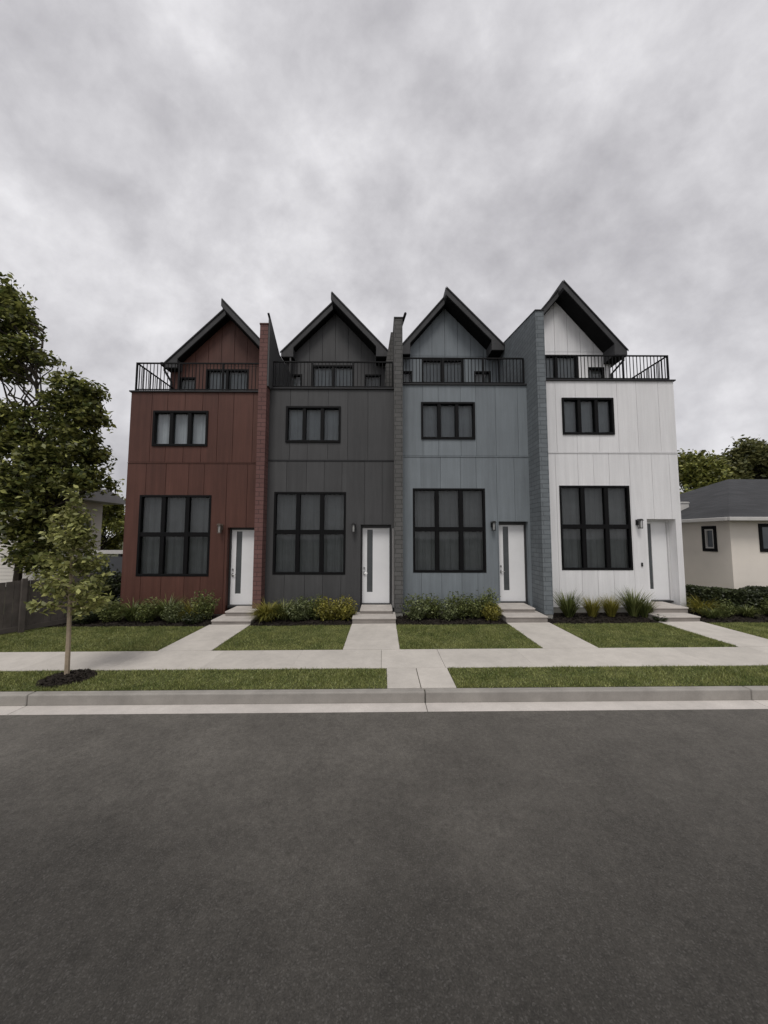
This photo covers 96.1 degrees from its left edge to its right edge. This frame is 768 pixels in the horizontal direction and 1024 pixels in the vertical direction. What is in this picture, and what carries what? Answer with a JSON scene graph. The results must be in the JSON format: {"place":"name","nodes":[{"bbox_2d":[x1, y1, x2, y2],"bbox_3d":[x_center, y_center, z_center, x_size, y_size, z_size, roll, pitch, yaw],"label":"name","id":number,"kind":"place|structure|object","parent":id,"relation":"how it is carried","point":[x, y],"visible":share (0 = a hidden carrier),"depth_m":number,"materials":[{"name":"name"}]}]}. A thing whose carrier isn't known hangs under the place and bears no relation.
{"place":"outdoors","nodes":[
{"label":"outdoors","id":0,"kind":"place"},
{"bbox_2d":[0,627,201,651],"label":"lawn","id":1,"kind":"structure","parent":0,"point":[90,639],"depth_m":7.49,"materials":[{"name":"green plant"}]},
{"bbox_2d":[0,669,386,690],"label":"verge lawn","id":2,"kind":"structure","parent":0,"point":[233,673],"depth_m":5.31,"materials":[{"name":"green plant"}]},
{"bbox_2d":[36,672,95,687],"bbox_3d":[-4.963,2.606,5.418,0.740,0.028,0.668,0,-4,0],"label":"mulch ring","id":3,"kind":"object","parent":2,"relation":"on","point":[67,681],"visible":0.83,"depth_m":5.32,"materials":[{"name":"black soil"}]},
{"bbox_2d":[23,484,115,674],"bbox_3d":[-5.111,1.098,5.663,1.106,3.118,1.290,4,-5,-40],"label":"young tree","id":4,"kind":"object","parent":3,"relation":"on","point":[73,540],"visible":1,"depth_m":5.59,"materials":[{"name":"green plant"}]},
{"bbox_2d":[158,624,249,650],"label":"front path","id":5,"kind":"structure","parent":0,"point":[209,638],"depth_m":7.51,"materials":[{"name":"concrete"}]},
{"bbox_2d":[212,626,348,650],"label":"lawn","id":6,"kind":"structure","parent":0,"point":[262,645],"depth_m":7.46,"materials":[{"name":"green plant"}]},
{"bbox_2d":[343,623,398,650],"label":"front path","id":7,"kind":"structure","parent":0,"point":[371,636],"depth_m":7.52,"materials":[{"name":"concrete"}]},
{"bbox_2d":[0,538,767,708],"bbox_3d":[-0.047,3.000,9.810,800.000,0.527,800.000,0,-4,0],"label":"ground","id":8,"kind":"structure","parent":0,"point":[114,555],"depth_m":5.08,"materials":[{"name":"green plant"}]},
{"bbox_2d":[0,573,93,633],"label":"wooden fence","id":9,"kind":"object","parent":8,"relation":"on","point":[19,615],"visible":0.5,"depth_m":8.13,"materials":[{"name":"grey wood"}]},
{"bbox_2d":[0,272,124,596],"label":"maple tree","id":10,"kind":"object","parent":8,"relation":"on","point":[34,476],"visible":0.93,"depth_m":12.76,"materials":[{"name":"green plant"}]},
{"bbox_2d":[0,489,125,582],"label":"neighbour house","id":11,"kind":"structure","parent":8,"relation":"on","point":[98,501],"depth_m":16.08,"materials":[{"name":"white"}]},
{"bbox_2d":[81,512,92,529],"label":"window","id":12,"kind":"structure","parent":11,"relation":"in","point":[91,515],"depth_m":16.26,"materials":[{"name":"paint"}]},
{"bbox_2d":[79,563,121,603],"bbox_3d":[-8.807,2.236,10.604,1.693,1.547,1.742,0,-4,0],"label":"leafy shrub","id":13,"kind":"object","parent":8,"relation":"on","point":[115,587],"visible":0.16,"depth_m":10.62,"materials":[{"name":"green plant"}]},
{"bbox_2d":[83,550,122,600],"bbox_3d":[-9.169,2.268,11.884,2.570,1.896,0.210,0,-4,0],"label":"panel fence","id":14,"kind":"object","parent":8,"relation":"on","point":[116,562],"visible":0.13,"depth_m":11.85,"materials":[{"name":"paint"}]},
{"bbox_2d":[2,614,219,627],"bbox_3d":[-22.235,2.934,9.249,35.620,0.151,1.540,0,-4,0],"label":"planting bed","id":15,"kind":"object","parent":8,"relation":"on","point":[158,624],"visible":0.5,"depth_m":8.81,"materials":[{"name":"black soil"}]},
{"bbox_2d":[66,608,101,623],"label":"dark shrub","id":16,"kind":"object","parent":15,"relation":"on","point":[90,617],"visible":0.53,"depth_m":8.85,"materials":[{"name":"green plant"}]},
{"bbox_2d":[95,597,129,621],"bbox_3d":[-7.218,2.546,9.128,0.765,0.712,0.812,-2,-5,31],"label":"leafy shrub","id":17,"kind":"object","parent":15,"relation":"on","point":[109,615],"visible":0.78,"depth_m":9.03,"materials":[{"name":"green plant"}]},
{"bbox_2d":[107,597,154,621],"bbox_3d":[-6.650,2.546,9.178,1.314,0.688,1.320,2,-5,-30],"label":"daylily clump","id":18,"kind":"object","parent":15,"relation":"on","point":[128,614],"visible":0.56,"depth_m":9.05,"materials":[{"name":"green plant"}]},
{"bbox_2d":[132,596,161,622],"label":"leafy shrub","id":19,"kind":"object","parent":15,"relation":"on","point":[143,615],"visible":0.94,"depth_m":8.97,"materials":[{"name":"green plant"}]},
{"bbox_2d":[141,593,187,619],"bbox_3d":[-5.786,2.492,9.250,1.377,0.793,1.383,1,-4,-8],"label":"daylily clump","id":20,"kind":"object","parent":15,"relation":"on","point":[162,608],"visible":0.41,"depth_m":9.17,"materials":[{"name":"green plant"}]},
{"bbox_2d":[159,602,189,622],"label":"variegated shrub","id":21,"kind":"object","parent":15,"relation":"on","point":[170,616],"visible":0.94,"depth_m":8.92,"materials":[{"name":"green plant"}]},
{"bbox_2d":[180,611,205,624],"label":"dark shrub","id":22,"kind":"object","parent":15,"relation":"on","point":[189,619],"visible":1,"depth_m":8.77,"materials":[{"name":"green plant"}]},
{"bbox_2d":[188,589,219,618],"bbox_3d":[-4.845,2.481,9.297,0.765,0.840,0.812,-3,-5,39],"label":"leafy shrub","id":23,"kind":"object","parent":15,"relation":"on","point":[207,610],"visible":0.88,"depth_m":9.20,"materials":[{"name":"green plant"}]},
{"bbox_2d":[100,494,125,556],"bbox_3d":[-18.139,1.345,22.494,3.715,5.349,3.311,3,-5,-31],"label":"leafy tree","id":24,"kind":"object","parent":8,"relation":"on","point":[113,518],"visible":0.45,"depth_m":22.42,"materials":[{"name":"green plant"}]},
{"bbox_2d":[120,299,292,624],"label":"row house","id":25,"kind":"structure","parent":8,"relation":"on","point":[196,498],"depth_m":10.10,"materials":[{"name":"wood"}]},
{"bbox_2d":[136,495,211,575],"bbox_3d":[-6.058,0.680,10.045,2.080,2.340,0.212,0,-4,0],"label":"window","id":26,"kind":"structure","parent":25,"relation":"in","point":[173,539],"depth_m":10.08,"materials":[{"name":"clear glass"}]},
{"bbox_2d":[151,410,208,445],"bbox_3d":[-6.003,-2.455,10.258,1.620,1.065,0.234,0,-4,0],"label":"window","id":27,"kind":"structure","parent":25,"relation":"in","point":[169,428],"depth_m":10.32,"materials":[{"name":"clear glass"}]},
{"bbox_2d":[180,377,194,388],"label":"window","id":28,"kind":"structure","parent":25,"relation":"in","point":[183,378],"depth_m":12.82,"materials":[{"name":"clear glass"}]},
{"bbox_2d":[205,369,247,390],"bbox_3d":[-5.764,-4.201,12.719,1.560,2.100,0.220,0,-4,0],"label":"sliding door","id":29,"kind":"structure","parent":25,"relation":"in","point":[216,375],"depth_m":12.84,"materials":[{"name":"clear glass"}]},
{"bbox_2d":[230,530,253,604],"bbox_3d":[-4.093,1.606,10.087,0.761,2.166,0.104,0,-4,0],"label":"front door","id":30,"kind":"structure","parent":25,"relation":"in","point":[241,586],"depth_m":10.10,"materials":[{"name":"white paint"}]},
{"bbox_2d":[251,614,351,625],"bbox_3d":[-2.095,2.883,9.339,2.540,0.019,1.540,0,-4,0],"label":"planting bed","id":31,"kind":"object","parent":8,"relation":"on","point":[300,624],"visible":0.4,"depth_m":8.80,"materials":[{"name":"black soil"}]},
{"bbox_2d":[247,597,286,622],"bbox_3d":[-3.069,2.555,9.123,1.240,0.620,1.269,3,-5,-37],"label":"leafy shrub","id":32,"kind":"object","parent":31,"relation":"on","point":[263,613],"visible":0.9,"depth_m":8.95,"materials":[{"name":"yellow plant"}]},
{"bbox_2d":[266,598,302,619],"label":"daylily clump","id":33,"kind":"object","parent":31,"relation":"on","point":[282,611],"visible":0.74,"depth_m":9.06,"materials":[{"name":"green plant"}]},
{"bbox_2d":[284,596,314,621],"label":"variegated shrub","id":34,"kind":"object","parent":31,"relation":"on","point":[297,612],"visible":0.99,"depth_m":8.96,"materials":[{"name":"green plant"}]},
{"bbox_2d":[301,595,323,619],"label":"leafy shrub","id":35,"kind":"object","parent":31,"relation":"on","point":[313,612],"visible":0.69,"depth_m":9.17,"materials":[{"name":"green plant"}]},
{"bbox_2d":[312,595,338,620],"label":"golden leafy shrub","id":36,"kind":"object","parent":31,"relation":"on","point":[326,610],"visible":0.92,"depth_m":9.02,"materials":[{"name":"yellow plant"}]},
{"bbox_2d":[332,594,358,619],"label":"golden leafy shrub","id":37,"kind":"object","parent":31,"relation":"on","point":[345,611],"visible":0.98,"depth_m":9.06,"materials":[{"name":"yellow plant"}]},
{"bbox_2d":[264,292,402,623],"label":"row house","id":38,"kind":"structure","parent":8,"relation":"on","point":[334,527],"depth_m":10.14,"materials":[{"name":"wood"}]},
{"bbox_2d":[294,374,301,385],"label":"window","id":39,"kind":"structure","parent":38,"relation":"in","point":[296,376],"depth_m":12.85,"materials":[{"name":"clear glass"}]},
{"bbox_2d":[272,492,345,574],"bbox_3d":[-2.153,0.611,10.067,2.090,2.385,0.212,0,-4,0],"label":"window","id":40,"kind":"structure","parent":38,"relation":"in","point":[309,528],"depth_m":10.11,"materials":[{"name":"black glass"}]},
{"bbox_2d":[285,406,340,442],"bbox_3d":[-2.092,-2.584,10.284,1.620,1.090,0.234,0,-4,0],"label":"window","id":41,"kind":"structure","parent":38,"relation":"in","point":[305,424],"depth_m":10.35,"materials":[{"name":"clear glass"}]},
{"bbox_2d":[313,365,353,387],"bbox_3d":[-1.874,-4.330,12.744,1.560,2.165,0.220,0,-4,0],"label":"sliding door","id":42,"kind":"structure","parent":38,"relation":"in","point":[321,367],"depth_m":12.87,"materials":[{"name":"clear glass"}]},
{"bbox_2d":[365,374,380,385],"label":"window","id":43,"kind":"structure","parent":38,"relation":"in","point":[378,376],"depth_m":12.86,"materials":[{"name":"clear glass"}]},
{"bbox_2d":[362,528,388,602],"bbox_3d":[-0.238,1.559,10.107,0.791,2.176,0.104,0,-4,0],"label":"front door","id":44,"kind":"structure","parent":38,"relation":"in","point":[375,550],"depth_m":10.12,"materials":[{"name":"white paint"}]},
{"bbox_2d":[0,686,767,705],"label":"kerb","id":45,"kind":"structure","parent":8,"relation":"on","point":[336,696],"depth_m":4.88,"materials":[{"name":"concrete"}]},
{"bbox_2d":[0,700,767,714],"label":"gutter","id":46,"kind":"object","parent":8,"relation":"on","point":[376,707],"visible":0.81,"depth_m":4.74,"materials":[{"name":"concrete"}]},
{"bbox_2d":[34,612,767,686],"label":"mulch","id":47,"kind":"object","parent":8,"relation":"on","point":[60,678],"visible":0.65,"depth_m":8.82,"materials":[{"name":"black soil"}]},
{"bbox_2d":[175,601,211,620],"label":"golden grass clump","id":48,"kind":"object","parent":47,"relation":"on","point":[188,608],"visible":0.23,"depth_m":9.12,"materials":[{"name":"green plant"}]},
{"bbox_2d":[396,615,505,624],"bbox_3d":[1.700,2.863,9.357,2.790,0.020,1.540,0,-4,0],"label":"planting bed","id":49,"kind":"object","parent":8,"relation":"on","point":[467,622],"visible":0.2,"depth_m":8.85,"materials":[{"name":"black soil"}]},
{"bbox_2d":[400,593,430,619],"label":"variegated shrub","id":50,"kind":"object","parent":49,"relation":"on","point":[417,611],"visible":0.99,"depth_m":9.05,"materials":[{"name":"green plant"}]},
{"bbox_2d":[420,593,444,618],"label":"leafy shrub","id":51,"kind":"object","parent":49,"relation":"on","point":[432,605],"visible":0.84,"depth_m":9.20,"materials":[{"name":"green plant"}]},
{"bbox_2d":[436,598,461,620],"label":"variegated shrub","id":52,"kind":"object","parent":49,"relation":"on","point":[448,612],"visible":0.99,"depth_m":9.03,"materials":[{"name":"green plant"}]},
{"bbox_2d":[445,591,474,618],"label":"leafy shrub","id":53,"kind":"object","parent":49,"relation":"on","point":[462,607],"visible":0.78,"depth_m":9.13,"materials":[{"name":"green plant"}]},
{"bbox_2d":[464,593,486,618],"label":"leafy shrub","id":54,"kind":"object","parent":49,"relation":"on","point":[474,610],"visible":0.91,"depth_m":9.16,"materials":[{"name":"green plant"}]},
{"bbox_2d":[476,587,500,616],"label":"leafy shrub","id":55,"kind":"object","parent":49,"relation":"on","point":[483,598],"visible":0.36,"depth_m":9.28,"materials":[{"name":"green plant"}]},
{"bbox_2d":[480,601,503,619],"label":"golden leafy shrub","id":56,"kind":"object","parent":49,"relation":"on","point":[490,612],"visible":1,"depth_m":8.96,"materials":[{"name":"yellow plant"}]},
{"bbox_2d":[402,287,553,622],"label":"row house","id":57,"kind":"structure","parent":8,"relation":"on","point":[476,503],"depth_m":10.15,"materials":[{"name":"wood"}]},
{"bbox_2d":[404,371,411,381],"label":"window","id":58,"kind":"structure","parent":57,"relation":"in","point":[406,373],"depth_m":12.86,"materials":[{"name":"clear glass"}]},
{"bbox_2d":[422,359,463,381],"bbox_3d":[2.166,-4.511,12.775,1.560,2.265,0.220,0,-4,0],"label":"sliding door","id":59,"kind":"structure","parent":57,"relation":"in","point":[429,361],"depth_m":12.90,"materials":[{"name":"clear glass"}]},
{"bbox_2d":[421,402,475,439],"bbox_3d":[1.898,-2.698,10.310,1.600,1.125,0.235,0,-4,0],"label":"window","id":60,"kind":"structure","parent":57,"relation":"in","point":[439,420],"depth_m":10.38,"materials":[{"name":"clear glass"}]},
{"bbox_2d":[413,488,486,572],"bbox_3d":[1.892,0.532,10.090,2.110,2.440,0.212,0,-4,0],"label":"window","id":61,"kind":"structure","parent":57,"relation":"in","point":[449,524],"depth_m":10.13,"materials":[{"name":"black glass"}]},
{"bbox_2d":[474,371,490,381],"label":"window","id":62,"kind":"structure","parent":57,"relation":"in","point":[478,379],"depth_m":12.88,"materials":[{"name":"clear glass"}]},
{"bbox_2d":[499,525,525,600],"bbox_3d":[3.750,1.490,10.129,0.756,2.221,0.104,0,-4,0],"label":"front door","id":63,"kind":"structure","parent":57,"relation":"in","point":[511,537],"depth_m":10.14,"materials":[{"name":"white paint"}]},
{"bbox_2d":[548,612,658,623],"bbox_3d":[5.565,2.843,9.375,2.740,0.020,1.540,0,-4,0],"label":"planting bed","id":64,"kind":"object","parent":8,"relation":"on","point":[625,621],"visible":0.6,"depth_m":9.05,"materials":[{"name":"black soil"}]},
{"bbox_2d":[553,590,583,617],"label":"spiky shrub","id":65,"kind":"object","parent":64,"relation":"on","point":[568,607],"visible":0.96,"depth_m":9.21,"materials":[{"name":"green plant"}]},
{"bbox_2d":[580,595,607,617],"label":"upright golden grass","id":66,"kind":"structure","parent":64,"relation":"on","point":[592,609],"depth_m":9.26,"materials":[{"name":"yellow plant"}]},
{"bbox_2d":[595,593,623,616],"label":"upright golden grass","id":67,"kind":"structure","parent":64,"relation":"on","point":[611,608],"depth_m":9.27,"materials":[{"name":"yellow plant"}]},
{"bbox_2d":[614,585,654,616],"bbox_3d":[6.806,2.409,9.398,1.127,0.845,1.211,-1,-4,18],"label":"spiky shrub","id":68,"kind":"object","parent":64,"relation":"on","point":[632,609],"visible":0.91,"depth_m":9.28,"materials":[{"name":"green plant"}]},
{"bbox_2d":[542,280,700,621],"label":"row house","id":69,"kind":"structure","parent":8,"relation":"on","point":[615,512],"depth_m":10.20,"materials":[{"name":"wood"}]},
{"bbox_2d":[545,356,576,377],"bbox_3d":[6.377,-4.665,12.803,1.560,2.300,0.218,0,-4,0],"label":"sliding door","id":70,"kind":"structure","parent":69,"relation":"in","point":[552,360],"depth_m":12.93,"materials":[{"name":"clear glass"}]},
{"bbox_2d":[561,398,614,434],"bbox_3d":[6.058,-2.839,10.338,1.540,1.115,0.235,0,-4,0],"label":"window","id":71,"kind":"structure","parent":69,"relation":"in","point":[580,416],"depth_m":10.39,"materials":[{"name":"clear glass"}]},
{"bbox_2d":[559,486,632,569],"bbox_3d":[6.152,0.458,10.113,2.060,2.455,0.211,0,-4,0],"label":"window","id":72,"kind":"structure","parent":69,"relation":"in","point":[595,533],"depth_m":10.14,"materials":[{"name":"black glass"}]},
{"bbox_2d":[589,367,604,377],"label":"window","id":73,"kind":"structure","parent":69,"relation":"in","point":[593,368],"depth_m":12.91,"materials":[{"name":"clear glass"}]},
{"bbox_2d":[647,522,669,599],"bbox_3d":[8.065,1.444,10.261,0.746,2.296,0.104,0,-4,0],"label":"front door","id":74,"kind":"structure","parent":69,"relation":"in","point":[656,531],"depth_m":10.27,"materials":[{"name":"white paint"}]},
{"bbox_2d":[632,596,658,617],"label":"spiky shrub","id":75,"kind":"object","parent":8,"relation":"on","point":[645,611],"visible":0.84,"depth_m":9.14,"materials":[{"name":"green plant"}]},
{"bbox_2d":[651,614,668,621],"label":"dark shrub","id":76,"kind":"object","parent":8,"relation":"on","point":[659,619],"visible":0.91,"depth_m":8.77,"materials":[{"name":"green plant"}]},
{"bbox_2d":[677,448,740,493],"bbox_3d":[22.158,-0.320,24.757,5.879,8.543,6.354,0,-4,0],"label":"leafy tree","id":77,"kind":"object","parent":8,"relation":"on","point":[700,470],"visible":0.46,"depth_m":23.36,"materials":[{"name":"green plant"}]},
{"bbox_2d":[679,449,747,485],"bbox_3d":[24.120,-0.278,26.130,4.769,8.636,4.333,-3,-5,36],"label":"leafy tree","id":78,"kind":"object","parent":8,"relation":"on","point":[717,457],"visible":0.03,"depth_m":25.17,"materials":[{"name":"green plant"}]},
{"bbox_2d":[680,479,767,595],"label":"bungalow","id":79,"kind":"object","parent":8,"relation":"on","point":[725,532],"visible":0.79,"depth_m":12.15,"materials":[{"name":"beige paint"}]},
{"bbox_2d":[701,526,717,551],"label":"window","id":80,"kind":"structure","parent":79,"relation":"in","point":[709,533],"depth_m":12.27,"materials":[{"name":"paint"}]},
{"bbox_2d":[758,524,767,551],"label":"window","id":81,"kind":"structure","parent":79,"relation":"in","point":[762,528],"depth_m":11.52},
{"bbox_2d":[688,609,767,622],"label":"planting bed","id":82,"kind":"object","parent":8,"relation":"on","point":[729,618],"visible":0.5,"depth_m":8.98,"materials":[{"name":"black soil"}]},
{"bbox_2d":[682,594,728,614],"bbox_3d":[8.790,2.525,9.518,1.052,0.604,1.076,3,-5,-35],"label":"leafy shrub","id":83,"kind":"object","parent":82,"relation":"on","point":[700,604],"visible":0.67,"depth_m":9.46,"materials":[{"name":"green plant"}]},
{"bbox_2d":[694,606,725,618],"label":"daylily clump","id":84,"kind":"object","parent":82,"relation":"on","point":[710,613],"visible":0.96,"depth_m":9.03,"materials":[{"name":"green plant"}]},
{"bbox_2d":[712,598,738,616],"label":"leafy shrub","id":85,"kind":"object","parent":82,"relation":"on","point":[727,611],"visible":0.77,"depth_m":9.17,"materials":[{"name":"green plant"}]},
{"bbox_2d":[685,584,767,613],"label":"hedge","id":86,"kind":"object","parent":82,"relation":"on","point":[750,596],"visible":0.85,"depth_m":9.54,"materials":[{"name":"green plant"}]},
{"bbox_2d":[735,604,762,616],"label":"daylily clump","id":87,"kind":"object","parent":82,"relation":"on","point":[746,612],"visible":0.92,"depth_m":9.15,"materials":[{"name":"green plant"}]},
{"bbox_2d":[757,595,767,614],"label":"leafy shrub","id":88,"kind":"object","parent":82,"relation":"on","point":[765,610],"visible":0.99,"depth_m":9.38,"materials":[{"name":"green plant"}]},
{"bbox_2d":[714,434,767,478],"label":"leafy tree","id":89,"kind":"object","parent":8,"relation":"on","point":[748,456],"visible":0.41,"depth_m":24.15,"materials":[{"name":"green plant"}]},
{"bbox_2d":[0,709,767,1023],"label":"road","id":90,"kind":"structure","parent":0,"point":[544,867],"depth_m":2.45,"materials":[{"name":"grey asphalt"}]},
{"bbox_2d":[0,647,767,670],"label":"sidewalk","id":91,"kind":"structure","parent":0,"point":[373,659],"depth_m":6.21,"materials":[{"name":"concrete"}]},
{"bbox_2d":[0,0,767,537],"label":"sky","id":92,"kind":"structure","parent":0,"point":[162,162],"materials":[{"name":"grey"}]},
{"bbox_2d":[387,668,455,689],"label":"verge path","id":93,"kind":"structure","parent":0,"point":[402,678],"depth_m":5.34,"materials":[{"name":"concrete"}]},
{"bbox_2d":[397,625,540,648],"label":"lawn","id":94,"kind":"structure","parent":0,"point":[509,646],"depth_m":7.37,"materials":[{"name":"green plant"}]},
{"bbox_2d":[508,622,597,647],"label":"front path","id":95,"kind":"structure","parent":0,"point":[545,635],"depth_m":7.53,"materials":[{"name":"concrete"}]},
{"bbox_2d":[448,666,767,687],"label":"verge lawn","id":96,"kind":"structure","parent":0,"point":[598,679],"depth_m":5.35,"materials":[{"name":"green plant"}]},
{"bbox_2d":[559,624,726,647],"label":"lawn","id":97,"kind":"structure","parent":0,"point":[634,635],"depth_m":7.45,"materials":[{"name":"green plant"}]},
{"bbox_2d":[660,621,767,646],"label":"front path","id":98,"kind":"structure","parent":0,"point":[730,636],"depth_m":7.67,"materials":[{"name":"concrete"}]},
{"bbox_2d":[720,623,767,638],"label":"lawn","id":99,"kind":"structure","parent":0,"point":[745,628],"depth_m":8.16,"materials":[{"name":"green plant"}]}
]}

